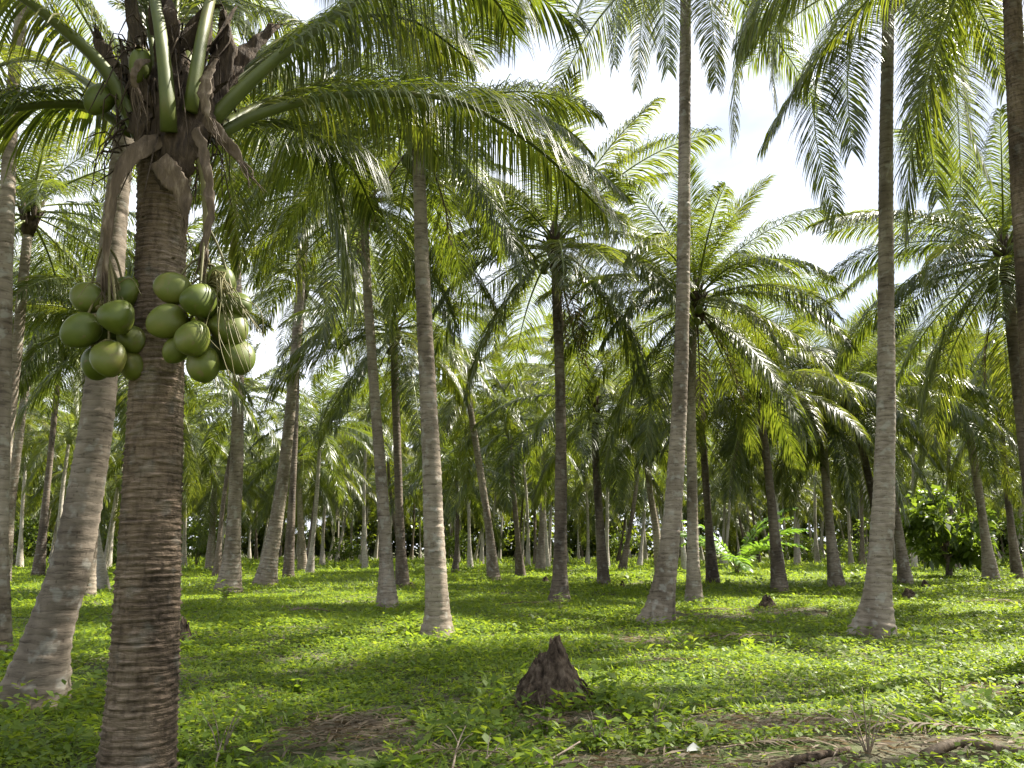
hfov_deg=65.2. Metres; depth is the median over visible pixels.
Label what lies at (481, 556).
coconut palm
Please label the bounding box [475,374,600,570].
coconut palm
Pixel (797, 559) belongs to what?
coconut palm
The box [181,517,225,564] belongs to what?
shrub
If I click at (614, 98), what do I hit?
sky
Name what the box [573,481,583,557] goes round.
coconut palm
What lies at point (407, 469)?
coconut palm
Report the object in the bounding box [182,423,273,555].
coconut palm
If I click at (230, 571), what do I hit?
coconut palm
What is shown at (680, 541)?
coconut palm
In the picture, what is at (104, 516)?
coconut palm
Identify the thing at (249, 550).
coconut palm
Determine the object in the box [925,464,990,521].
coconut palm
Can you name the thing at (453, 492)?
coconut palm
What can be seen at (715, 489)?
coconut palm
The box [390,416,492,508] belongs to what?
coconut palm
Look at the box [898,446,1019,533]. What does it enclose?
coconut palm
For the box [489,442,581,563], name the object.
coconut palm
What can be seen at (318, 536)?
coconut palm
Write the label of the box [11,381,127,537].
coconut palm
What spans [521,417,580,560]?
coconut palm
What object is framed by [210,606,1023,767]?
leaf litter
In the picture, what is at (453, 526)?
coconut palm
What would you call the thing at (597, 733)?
weed
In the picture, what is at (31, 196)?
coconut palm
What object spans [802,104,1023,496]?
coconut palm
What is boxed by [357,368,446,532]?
coconut palm
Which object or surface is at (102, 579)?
coconut palm
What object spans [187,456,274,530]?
coconut palm
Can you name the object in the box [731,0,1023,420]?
coconut palm
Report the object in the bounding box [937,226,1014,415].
coconut palm
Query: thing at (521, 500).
coconut palm
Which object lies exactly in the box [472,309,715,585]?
coconut palm
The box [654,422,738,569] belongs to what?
coconut palm
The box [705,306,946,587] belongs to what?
coconut palm
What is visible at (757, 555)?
coconut palm
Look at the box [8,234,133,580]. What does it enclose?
coconut palm
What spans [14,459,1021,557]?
distant woods
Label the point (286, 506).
coconut palm
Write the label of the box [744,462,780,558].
coconut palm
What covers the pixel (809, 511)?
coconut palm
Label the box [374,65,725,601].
coconut palm
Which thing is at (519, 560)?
coconut palm
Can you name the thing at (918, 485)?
coconut palm
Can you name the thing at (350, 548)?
shrub
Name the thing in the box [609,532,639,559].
shrub
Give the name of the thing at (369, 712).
dead frond
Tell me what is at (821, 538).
coconut palm
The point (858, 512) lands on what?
coconut palm
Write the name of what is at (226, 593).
weed
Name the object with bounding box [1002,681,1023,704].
weed
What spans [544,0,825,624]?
coconut palm
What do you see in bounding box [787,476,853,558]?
coconut palm
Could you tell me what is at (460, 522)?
coconut palm
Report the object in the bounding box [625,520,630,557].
coconut palm
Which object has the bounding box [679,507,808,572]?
young palm
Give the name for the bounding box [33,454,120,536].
coconut palm
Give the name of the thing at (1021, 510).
coconut palm
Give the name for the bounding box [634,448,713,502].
coconut palm
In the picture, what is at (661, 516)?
coconut palm
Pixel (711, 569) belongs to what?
coconut palm
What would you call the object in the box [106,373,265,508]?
coconut palm
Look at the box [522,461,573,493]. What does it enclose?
coconut palm
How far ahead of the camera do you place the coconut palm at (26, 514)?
95.61 m
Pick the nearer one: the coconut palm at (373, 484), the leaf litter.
the leaf litter
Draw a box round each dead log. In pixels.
[771,746,851,767]
[919,737,1023,758]
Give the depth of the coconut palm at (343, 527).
69.63 m
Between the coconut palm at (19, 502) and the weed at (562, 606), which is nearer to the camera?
the weed at (562, 606)
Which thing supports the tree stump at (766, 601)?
on the ground at (856, 747)
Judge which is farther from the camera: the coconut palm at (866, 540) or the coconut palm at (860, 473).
the coconut palm at (866, 540)
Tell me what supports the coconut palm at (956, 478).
on the ground at (856, 747)
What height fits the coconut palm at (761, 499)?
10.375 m
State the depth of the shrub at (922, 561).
58.30 m
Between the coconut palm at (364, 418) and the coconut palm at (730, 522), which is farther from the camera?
the coconut palm at (730, 522)
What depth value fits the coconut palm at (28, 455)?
49.59 m
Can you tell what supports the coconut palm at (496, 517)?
on the ground at (856, 747)
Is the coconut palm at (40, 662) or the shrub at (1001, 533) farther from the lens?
the shrub at (1001, 533)
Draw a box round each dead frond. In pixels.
[280,605,329,610]
[344,705,395,725]
[367,742,499,758]
[640,656,717,661]
[680,631,789,641]
[690,607,741,611]
[719,735,865,748]
[809,710,998,732]
[959,598,1023,602]
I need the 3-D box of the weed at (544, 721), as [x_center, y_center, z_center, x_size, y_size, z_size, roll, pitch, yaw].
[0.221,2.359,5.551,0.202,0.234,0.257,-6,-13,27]
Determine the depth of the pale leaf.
5.03 m
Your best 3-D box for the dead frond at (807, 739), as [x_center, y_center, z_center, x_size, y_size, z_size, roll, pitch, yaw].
[1.782,2.273,5.072,1.039,0.100,0.302,2,-12,-8]
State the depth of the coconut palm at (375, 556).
88.77 m
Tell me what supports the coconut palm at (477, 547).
on the ground at (856, 747)
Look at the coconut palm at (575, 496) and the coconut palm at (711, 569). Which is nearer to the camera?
the coconut palm at (711, 569)
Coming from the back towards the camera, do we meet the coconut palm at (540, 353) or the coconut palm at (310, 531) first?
the coconut palm at (310, 531)
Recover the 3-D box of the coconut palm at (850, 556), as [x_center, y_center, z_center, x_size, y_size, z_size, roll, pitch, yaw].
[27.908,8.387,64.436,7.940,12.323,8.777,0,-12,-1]
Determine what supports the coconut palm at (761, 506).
on the ground at (856, 747)
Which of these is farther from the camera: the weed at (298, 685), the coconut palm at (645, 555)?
the coconut palm at (645, 555)
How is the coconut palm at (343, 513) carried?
on the ground at (856, 747)
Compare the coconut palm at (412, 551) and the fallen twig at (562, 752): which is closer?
the fallen twig at (562, 752)
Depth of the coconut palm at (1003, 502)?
52.97 m
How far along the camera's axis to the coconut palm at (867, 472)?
25.39 m
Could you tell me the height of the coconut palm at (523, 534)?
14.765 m
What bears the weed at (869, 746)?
on the ground at (856, 747)
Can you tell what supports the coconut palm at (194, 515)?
on the ground at (856, 747)
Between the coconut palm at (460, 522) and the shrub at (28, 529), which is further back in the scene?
the coconut palm at (460, 522)
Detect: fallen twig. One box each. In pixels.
[215,726,227,765]
[446,725,472,767]
[485,733,511,758]
[544,741,580,763]
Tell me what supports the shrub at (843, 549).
on the ground at (856, 747)
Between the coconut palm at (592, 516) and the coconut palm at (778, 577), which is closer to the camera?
the coconut palm at (778, 577)
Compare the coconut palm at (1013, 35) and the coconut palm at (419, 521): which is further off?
the coconut palm at (419, 521)
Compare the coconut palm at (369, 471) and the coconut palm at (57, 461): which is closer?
the coconut palm at (369, 471)
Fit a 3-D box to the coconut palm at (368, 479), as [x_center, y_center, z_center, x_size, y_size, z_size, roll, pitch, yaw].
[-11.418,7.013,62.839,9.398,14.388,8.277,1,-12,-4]
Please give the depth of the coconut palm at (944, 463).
74.86 m
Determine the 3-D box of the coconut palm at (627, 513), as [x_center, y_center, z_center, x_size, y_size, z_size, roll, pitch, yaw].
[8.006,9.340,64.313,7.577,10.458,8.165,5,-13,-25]
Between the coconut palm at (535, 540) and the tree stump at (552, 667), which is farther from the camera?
the coconut palm at (535, 540)
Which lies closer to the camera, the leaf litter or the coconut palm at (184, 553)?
the leaf litter
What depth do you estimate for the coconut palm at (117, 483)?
48.10 m
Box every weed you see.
[198,704,253,755]
[216,579,238,596]
[286,676,310,693]
[432,627,444,645]
[524,707,553,734]
[553,592,565,610]
[581,709,619,750]
[644,692,677,729]
[830,684,895,752]
[917,662,956,702]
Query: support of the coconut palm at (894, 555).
on the ground at (856, 747)
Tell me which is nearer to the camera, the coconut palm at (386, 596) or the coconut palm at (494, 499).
the coconut palm at (386, 596)
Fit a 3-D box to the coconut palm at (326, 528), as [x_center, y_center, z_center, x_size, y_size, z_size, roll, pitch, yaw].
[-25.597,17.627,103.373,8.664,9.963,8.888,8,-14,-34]
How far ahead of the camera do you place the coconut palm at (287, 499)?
67.74 m
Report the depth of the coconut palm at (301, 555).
45.05 m
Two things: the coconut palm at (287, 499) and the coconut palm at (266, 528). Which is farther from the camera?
the coconut palm at (266, 528)
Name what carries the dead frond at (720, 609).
on the ground at (856, 747)
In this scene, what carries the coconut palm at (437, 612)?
on the ground at (856, 747)
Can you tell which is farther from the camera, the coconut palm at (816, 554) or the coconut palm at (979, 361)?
the coconut palm at (816, 554)
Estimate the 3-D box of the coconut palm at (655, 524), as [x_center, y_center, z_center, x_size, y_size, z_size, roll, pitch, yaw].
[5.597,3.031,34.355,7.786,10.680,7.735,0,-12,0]
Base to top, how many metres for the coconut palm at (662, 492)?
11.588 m
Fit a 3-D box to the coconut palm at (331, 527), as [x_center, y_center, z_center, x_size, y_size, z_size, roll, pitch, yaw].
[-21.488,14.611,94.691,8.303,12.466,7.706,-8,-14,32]
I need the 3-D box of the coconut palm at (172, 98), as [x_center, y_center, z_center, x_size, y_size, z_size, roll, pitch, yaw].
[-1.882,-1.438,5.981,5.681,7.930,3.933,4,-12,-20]
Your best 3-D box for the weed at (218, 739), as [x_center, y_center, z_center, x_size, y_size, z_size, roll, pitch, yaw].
[-1.761,2.167,4.970,0.359,0.318,0.239,-6,-13,28]
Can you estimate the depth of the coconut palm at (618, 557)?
68.26 m
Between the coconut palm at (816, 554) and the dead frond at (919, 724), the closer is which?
the dead frond at (919, 724)
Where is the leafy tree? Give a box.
[900,483,998,576]
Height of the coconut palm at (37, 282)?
10.387 m
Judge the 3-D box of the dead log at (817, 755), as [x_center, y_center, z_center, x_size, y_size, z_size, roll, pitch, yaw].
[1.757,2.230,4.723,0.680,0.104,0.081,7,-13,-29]
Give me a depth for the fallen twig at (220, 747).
4.81 m
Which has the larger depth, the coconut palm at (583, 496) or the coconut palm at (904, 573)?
the coconut palm at (583, 496)
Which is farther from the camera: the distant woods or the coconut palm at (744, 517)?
the distant woods
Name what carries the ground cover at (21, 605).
on the ground at (856, 747)
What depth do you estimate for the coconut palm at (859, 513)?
74.59 m
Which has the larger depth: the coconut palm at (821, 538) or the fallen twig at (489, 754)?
the coconut palm at (821, 538)
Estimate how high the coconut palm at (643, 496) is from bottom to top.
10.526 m
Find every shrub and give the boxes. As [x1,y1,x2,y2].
[13,512,38,564]
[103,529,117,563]
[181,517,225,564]
[325,536,361,561]
[445,530,475,561]
[551,542,572,560]
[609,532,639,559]
[781,529,823,562]
[837,517,869,563]
[895,533,929,563]
[989,510,1023,565]
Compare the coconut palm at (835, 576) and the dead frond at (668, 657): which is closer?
the dead frond at (668, 657)
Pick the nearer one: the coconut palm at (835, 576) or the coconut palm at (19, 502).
the coconut palm at (835, 576)
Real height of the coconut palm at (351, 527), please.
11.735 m
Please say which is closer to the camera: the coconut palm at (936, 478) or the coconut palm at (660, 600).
the coconut palm at (660, 600)
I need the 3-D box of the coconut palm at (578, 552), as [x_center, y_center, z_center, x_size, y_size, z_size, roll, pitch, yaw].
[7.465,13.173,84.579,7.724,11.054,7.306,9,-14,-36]
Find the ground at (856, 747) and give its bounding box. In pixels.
[0,549,1023,767]
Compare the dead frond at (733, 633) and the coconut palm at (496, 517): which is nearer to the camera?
the dead frond at (733, 633)
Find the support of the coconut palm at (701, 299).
on the ground at (856, 747)
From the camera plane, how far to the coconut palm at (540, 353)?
41.74 m
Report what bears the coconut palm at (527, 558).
on the ground at (856, 747)
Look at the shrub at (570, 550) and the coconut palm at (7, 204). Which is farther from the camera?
the shrub at (570, 550)
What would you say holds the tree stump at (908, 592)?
on the ground at (856, 747)
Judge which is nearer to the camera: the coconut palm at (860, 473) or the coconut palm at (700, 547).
the coconut palm at (860, 473)
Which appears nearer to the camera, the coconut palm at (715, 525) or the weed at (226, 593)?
the weed at (226, 593)
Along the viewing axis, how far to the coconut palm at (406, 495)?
81.12 m
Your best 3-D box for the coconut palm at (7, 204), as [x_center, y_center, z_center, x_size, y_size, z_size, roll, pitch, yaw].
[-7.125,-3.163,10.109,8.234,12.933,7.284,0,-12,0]
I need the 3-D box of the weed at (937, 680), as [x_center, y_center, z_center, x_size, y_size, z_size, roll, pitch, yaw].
[3.480,2.454,6.553,0.343,0.360,0.212,3,-12,-16]
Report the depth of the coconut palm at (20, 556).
51.98 m
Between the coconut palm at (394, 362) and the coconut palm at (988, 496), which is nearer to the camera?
the coconut palm at (394, 362)
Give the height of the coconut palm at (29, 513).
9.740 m
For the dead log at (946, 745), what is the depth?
4.66 m
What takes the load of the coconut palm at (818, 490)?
on the ground at (856, 747)
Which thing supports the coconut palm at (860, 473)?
on the ground at (856, 747)
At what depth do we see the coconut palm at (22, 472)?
65.13 m
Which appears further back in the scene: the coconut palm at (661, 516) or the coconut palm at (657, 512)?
the coconut palm at (657, 512)
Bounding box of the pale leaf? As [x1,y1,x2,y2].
[687,742,698,751]
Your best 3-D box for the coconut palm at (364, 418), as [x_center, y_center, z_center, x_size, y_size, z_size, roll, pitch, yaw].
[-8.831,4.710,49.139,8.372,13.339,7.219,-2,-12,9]
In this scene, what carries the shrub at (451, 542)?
on the ground at (856, 747)
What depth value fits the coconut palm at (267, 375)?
37.13 m
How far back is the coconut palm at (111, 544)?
52.02 m
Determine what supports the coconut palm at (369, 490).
on the ground at (856, 747)
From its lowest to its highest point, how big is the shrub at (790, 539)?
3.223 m
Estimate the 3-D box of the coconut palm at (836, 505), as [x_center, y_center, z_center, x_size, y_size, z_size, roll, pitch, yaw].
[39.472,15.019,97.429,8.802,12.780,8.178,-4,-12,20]
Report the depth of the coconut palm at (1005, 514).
93.76 m
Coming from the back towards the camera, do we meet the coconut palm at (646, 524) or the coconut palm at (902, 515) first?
the coconut palm at (646, 524)
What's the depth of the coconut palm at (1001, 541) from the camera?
102.01 m
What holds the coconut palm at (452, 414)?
on the ground at (856, 747)
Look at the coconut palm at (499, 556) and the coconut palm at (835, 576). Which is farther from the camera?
the coconut palm at (499, 556)
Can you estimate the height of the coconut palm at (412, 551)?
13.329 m
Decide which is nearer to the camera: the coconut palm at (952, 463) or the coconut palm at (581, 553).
the coconut palm at (952, 463)
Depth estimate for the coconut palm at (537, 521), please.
98.61 m
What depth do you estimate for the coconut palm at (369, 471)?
51.46 m
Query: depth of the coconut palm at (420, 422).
63.94 m
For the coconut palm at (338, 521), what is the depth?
90.96 m
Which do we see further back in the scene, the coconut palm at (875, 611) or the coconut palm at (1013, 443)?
the coconut palm at (1013, 443)
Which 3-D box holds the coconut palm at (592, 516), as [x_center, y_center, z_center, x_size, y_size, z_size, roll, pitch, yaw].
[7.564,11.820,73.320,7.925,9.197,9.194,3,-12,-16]
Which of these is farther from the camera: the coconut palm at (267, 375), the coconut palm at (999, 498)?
the coconut palm at (999, 498)
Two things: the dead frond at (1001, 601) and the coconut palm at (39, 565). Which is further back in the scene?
the coconut palm at (39, 565)
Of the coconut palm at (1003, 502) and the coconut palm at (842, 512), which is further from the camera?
the coconut palm at (842, 512)
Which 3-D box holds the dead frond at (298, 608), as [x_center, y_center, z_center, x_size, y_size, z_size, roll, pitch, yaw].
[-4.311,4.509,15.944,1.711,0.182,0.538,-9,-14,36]
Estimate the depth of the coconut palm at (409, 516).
74.64 m
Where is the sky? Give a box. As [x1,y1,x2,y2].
[0,0,1023,548]
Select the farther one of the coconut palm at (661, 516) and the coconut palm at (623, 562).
the coconut palm at (661, 516)
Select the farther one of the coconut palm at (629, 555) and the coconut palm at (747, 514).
the coconut palm at (629, 555)
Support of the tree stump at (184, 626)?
on the ground at (856, 747)
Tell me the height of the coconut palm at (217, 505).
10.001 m
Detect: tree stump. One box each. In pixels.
[180,616,199,640]
[509,634,593,710]
[757,594,778,607]
[898,588,923,599]
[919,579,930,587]
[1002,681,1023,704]
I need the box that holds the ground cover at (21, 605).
[0,555,1023,767]
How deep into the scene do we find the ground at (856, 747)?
6.50 m
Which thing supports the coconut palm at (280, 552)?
on the ground at (856, 747)
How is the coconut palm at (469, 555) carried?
on the ground at (856, 747)
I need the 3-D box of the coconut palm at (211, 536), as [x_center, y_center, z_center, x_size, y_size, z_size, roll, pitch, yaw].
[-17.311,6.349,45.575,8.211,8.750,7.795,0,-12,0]
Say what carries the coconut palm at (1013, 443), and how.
on the ground at (856, 747)
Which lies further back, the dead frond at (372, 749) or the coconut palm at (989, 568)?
the coconut palm at (989, 568)
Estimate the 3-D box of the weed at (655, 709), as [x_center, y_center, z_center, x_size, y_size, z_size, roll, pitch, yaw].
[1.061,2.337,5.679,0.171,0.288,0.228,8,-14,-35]
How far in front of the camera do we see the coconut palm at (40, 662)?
6.66 m
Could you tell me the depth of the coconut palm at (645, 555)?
80.42 m
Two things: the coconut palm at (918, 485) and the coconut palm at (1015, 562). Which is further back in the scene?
the coconut palm at (918, 485)
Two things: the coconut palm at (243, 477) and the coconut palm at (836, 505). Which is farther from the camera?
the coconut palm at (836, 505)
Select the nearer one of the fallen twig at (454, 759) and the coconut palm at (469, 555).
the fallen twig at (454, 759)
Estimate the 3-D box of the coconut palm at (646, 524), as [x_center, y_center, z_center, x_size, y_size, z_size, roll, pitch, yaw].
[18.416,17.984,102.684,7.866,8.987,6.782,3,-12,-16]
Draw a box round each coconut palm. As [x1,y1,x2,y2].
[0,0,314,653]
[0,0,592,711]
[0,0,627,767]
[0,53,214,471]
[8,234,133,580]
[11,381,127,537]
[12,191,277,599]
[12,208,198,589]
[12,381,66,473]
[14,500,38,530]
[15,353,79,567]
[15,443,61,519]
[15,464,109,561]
[16,365,79,474]
[17,428,108,522]
[17,481,58,532]
[19,423,60,494]
[20,301,81,575]
[20,419,122,528]
[24,402,76,528]
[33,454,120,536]
[44,434,184,568]
[49,377,191,566]
[65,470,120,543]
[76,1,332,592]
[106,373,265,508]
[117,390,258,566]
[181,413,276,570]
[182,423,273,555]
[184,334,321,575]
[186,58,541,611]
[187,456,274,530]
[187,505,203,535]
[190,79,404,587]
[199,479,256,525]
[207,413,278,543]
[214,198,388,576]
[221,402,372,570]
[229,0,635,640]
[243,442,331,530]
[243,499,295,559]
[244,353,393,572]
[245,450,318,525]
[246,443,271,559]
[247,464,251,558]
[261,222,512,587]
[261,487,341,558]
[265,412,372,559]
[271,426,376,564]
[278,454,286,557]
[296,495,345,539]
[300,365,419,568]
[306,448,392,562]
[310,472,358,560]
[310,498,356,548]
[312,445,372,559]
[312,457,394,559]
[318,464,345,554]
[336,399,445,538]
[337,383,401,562]
[343,459,422,521]
[354,476,369,558]
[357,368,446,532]
[357,465,422,541]
[362,441,408,558]
[368,301,552,580]
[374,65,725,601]
[374,454,422,512]
[388,419,525,571]
[389,495,422,559]
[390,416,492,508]
[401,397,483,474]
[402,455,478,529]
[404,493,422,557]
[409,398,498,561]
[418,394,507,567]
[420,348,592,575]
[422,486,478,558]
[443,469,493,548]
[449,411,528,563]
[459,456,531,526]
[461,497,512,545]
[466,383,532,564]
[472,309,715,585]
[473,466,507,559]
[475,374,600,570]
[479,391,579,566]
[487,473,554,560]
[488,454,533,559]
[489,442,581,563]
[492,312,632,452]
[508,437,528,559]
[519,490,573,532]
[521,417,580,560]
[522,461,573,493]
[527,458,605,561]
[533,154,860,602]
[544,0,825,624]
[546,483,637,561]
[547,445,634,564]
[550,345,725,572]
[552,406,662,566]
[567,465,654,529]
[568,469,603,558]
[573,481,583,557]
[574,349,709,569]
[594,461,663,561]
[599,323,820,583]
[602,449,700,565]
[609,265,923,592]
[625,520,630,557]
[632,458,698,509]
[632,465,685,528]
[632,501,684,535]
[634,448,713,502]
[638,462,716,524]
[639,500,647,560]
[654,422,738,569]
[655,467,737,559]
[679,466,718,558]
[683,458,767,562]
[697,438,779,563]
[697,445,763,552]
[698,486,763,552]
[699,484,762,543]
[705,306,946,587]
[710,421,838,564]
[714,284,998,525]
[714,453,782,562]
[722,429,778,549]
[728,0,1023,637]
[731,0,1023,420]
[736,484,754,555]
[744,461,822,561]
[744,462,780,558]
[749,475,787,516]
[757,473,843,553]
[762,439,842,564]
[774,388,851,564]
[782,293,1008,584]
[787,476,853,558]
[795,384,874,523]
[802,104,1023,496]
[802,477,834,557]
[804,441,906,563]
[805,388,820,562]
[806,468,863,558]
[811,388,906,565]
[811,495,855,557]
[816,478,869,549]
[817,449,872,558]
[830,468,867,550]
[836,444,871,558]
[846,462,931,561]
[846,493,909,559]
[851,320,1023,582]
[859,439,946,489]
[863,472,956,559]
[866,360,927,567]
[870,447,966,503]
[896,351,1011,570]
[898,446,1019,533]
[903,438,987,520]
[904,458,987,512]
[907,331,1023,579]
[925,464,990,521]
[926,428,1005,522]
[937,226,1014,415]
[941,322,1012,486]
[953,459,1004,559]
[958,437,1020,528]
[962,428,1023,546]
[985,473,1023,557]
[989,487,1023,526]
[990,500,1005,557]
[999,450,1022,510]
[1004,416,1015,452]
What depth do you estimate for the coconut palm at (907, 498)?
69.22 m
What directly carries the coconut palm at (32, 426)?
on the ground at (856, 747)
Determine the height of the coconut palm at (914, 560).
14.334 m
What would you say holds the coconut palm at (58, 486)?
on the ground at (856, 747)
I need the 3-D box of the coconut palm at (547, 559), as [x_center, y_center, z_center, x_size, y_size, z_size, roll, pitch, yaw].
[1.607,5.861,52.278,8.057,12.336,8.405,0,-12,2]
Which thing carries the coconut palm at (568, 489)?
on the ground at (856, 747)
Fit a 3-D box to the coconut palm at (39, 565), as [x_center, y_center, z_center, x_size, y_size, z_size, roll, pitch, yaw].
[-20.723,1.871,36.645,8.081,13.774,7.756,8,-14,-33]
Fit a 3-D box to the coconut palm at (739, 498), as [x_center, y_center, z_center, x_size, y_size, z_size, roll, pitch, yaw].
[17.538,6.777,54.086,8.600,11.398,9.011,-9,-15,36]
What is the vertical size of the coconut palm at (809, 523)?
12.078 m
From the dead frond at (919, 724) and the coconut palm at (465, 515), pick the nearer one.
the dead frond at (919, 724)
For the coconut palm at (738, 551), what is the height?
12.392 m
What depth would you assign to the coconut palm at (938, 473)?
47.87 m
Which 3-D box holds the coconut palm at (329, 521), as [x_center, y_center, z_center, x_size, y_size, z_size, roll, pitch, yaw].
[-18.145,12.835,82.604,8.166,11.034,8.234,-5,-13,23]
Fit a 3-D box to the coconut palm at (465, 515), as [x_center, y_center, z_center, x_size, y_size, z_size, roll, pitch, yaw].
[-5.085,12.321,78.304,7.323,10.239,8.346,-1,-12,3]
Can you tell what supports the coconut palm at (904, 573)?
on the ground at (856, 747)
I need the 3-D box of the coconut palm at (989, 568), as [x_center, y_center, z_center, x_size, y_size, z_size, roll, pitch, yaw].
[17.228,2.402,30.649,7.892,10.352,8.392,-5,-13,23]
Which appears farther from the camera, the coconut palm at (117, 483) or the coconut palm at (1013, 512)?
the coconut palm at (1013, 512)
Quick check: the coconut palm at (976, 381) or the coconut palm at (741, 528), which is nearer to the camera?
the coconut palm at (976, 381)
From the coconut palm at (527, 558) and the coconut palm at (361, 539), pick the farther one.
the coconut palm at (361, 539)
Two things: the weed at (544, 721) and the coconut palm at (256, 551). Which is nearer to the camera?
the weed at (544, 721)
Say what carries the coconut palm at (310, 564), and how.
on the ground at (856, 747)
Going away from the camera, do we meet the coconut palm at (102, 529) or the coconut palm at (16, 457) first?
the coconut palm at (16, 457)
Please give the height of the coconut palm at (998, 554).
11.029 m
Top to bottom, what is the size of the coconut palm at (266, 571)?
17.142 m
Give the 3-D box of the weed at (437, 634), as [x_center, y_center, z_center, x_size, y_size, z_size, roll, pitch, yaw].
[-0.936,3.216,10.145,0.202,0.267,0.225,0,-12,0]
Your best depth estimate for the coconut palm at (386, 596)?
17.97 m
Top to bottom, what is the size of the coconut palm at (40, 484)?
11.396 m
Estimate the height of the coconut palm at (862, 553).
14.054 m
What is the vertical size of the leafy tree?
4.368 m

